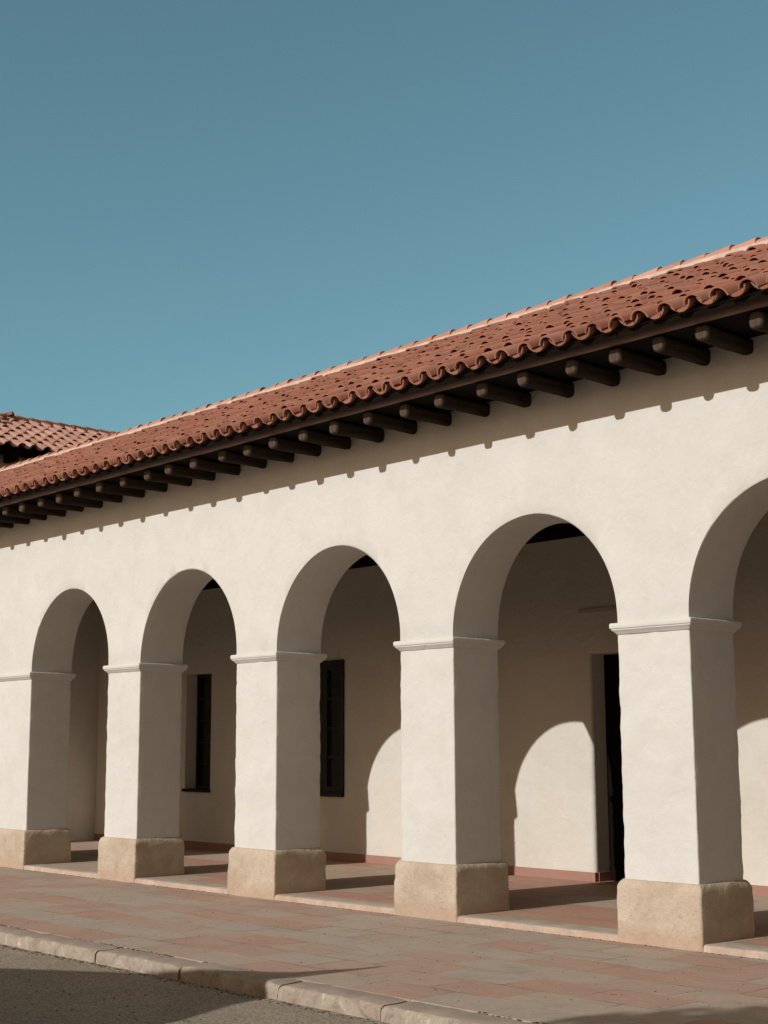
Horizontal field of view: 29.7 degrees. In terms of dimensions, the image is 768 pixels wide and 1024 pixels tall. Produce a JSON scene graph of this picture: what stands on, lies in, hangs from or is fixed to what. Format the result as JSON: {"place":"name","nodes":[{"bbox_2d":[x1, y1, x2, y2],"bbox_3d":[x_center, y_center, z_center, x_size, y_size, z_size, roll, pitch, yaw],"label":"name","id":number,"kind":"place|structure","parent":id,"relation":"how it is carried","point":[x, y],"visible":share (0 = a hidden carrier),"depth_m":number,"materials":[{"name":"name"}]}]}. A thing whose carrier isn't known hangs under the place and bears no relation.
{"place":"outdoors","nodes":[
{"label":"outdoors","id":0,"kind":"place"},
{"bbox_2d":[0,944,389,1023],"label":"road","id":1,"kind":"structure","parent":0,"point":[191,1003],"depth_m":9.92,"materials":[{"name":"grey asphalt"}]},
{"bbox_2d":[0,867,767,1023],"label":"sidewalk","id":2,"kind":"structure","parent":0,"point":[511,978],"depth_m":11.36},
{"bbox_2d":[0,236,767,959],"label":"arcade building","id":3,"kind":"structure","parent":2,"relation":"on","point":[466,624],"depth_m":15.71,"materials":[{"name":"beige paint"}]},
{"bbox_2d":[182,674,211,791],"bbox_3d":[-2.862,3.508,23.072,0.335,1.855,0.725,8,-12,-41],"label":"window","id":4,"kind":"structure","parent":3,"relation":"in","point":[204,682],"depth_m":23.30,"materials":[{"name":"black paint"}]},
{"bbox_2d":[320,659,344,796],"bbox_3d":[-0.870,3.097,20.766,0.165,1.910,1.030,8,-12,-41],"label":"window","id":5,"kind":"structure","parent":3,"relation":"in","point":[332,672],"depth_m":20.67,"materials":[{"name":"black paint"}]},
{"bbox_2d":[604,654,624,880],"bbox_3d":[3.020,2.949,16.761,0.062,2.640,1.111,8,-12,-41],"label":"door","id":6,"kind":"structure","parent":3,"relation":"in","point":[611,662],"depth_m":17.06,"materials":[{"name":"black paint"}]},
{"bbox_2d":[0,0,767,431],"label":"sky","id":7,"kind":"structure","parent":0,"point":[203,202],"materials":[{"name":"blue"}]},
{"label":"ground","id":8,"kind":"structure","parent":0,"visible":0},
{"bbox_2d":[0,411,116,467],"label":"wing building","id":9,"kind":"structure","parent":8,"relation":"on","point":[23,439],"depth_m":31.84,"materials":[{"name":"tile"}]},
{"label":"kerb bed","id":10,"kind":"structure","parent":8,"relation":"on","visible":0},
{"bbox_2d":[0,925,536,1023],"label":"kerb","id":11,"kind":"structure","parent":10,"relation":"on","point":[372,1006],"depth_m":10.19,"materials":[{"name":"concrete"}]}
]}

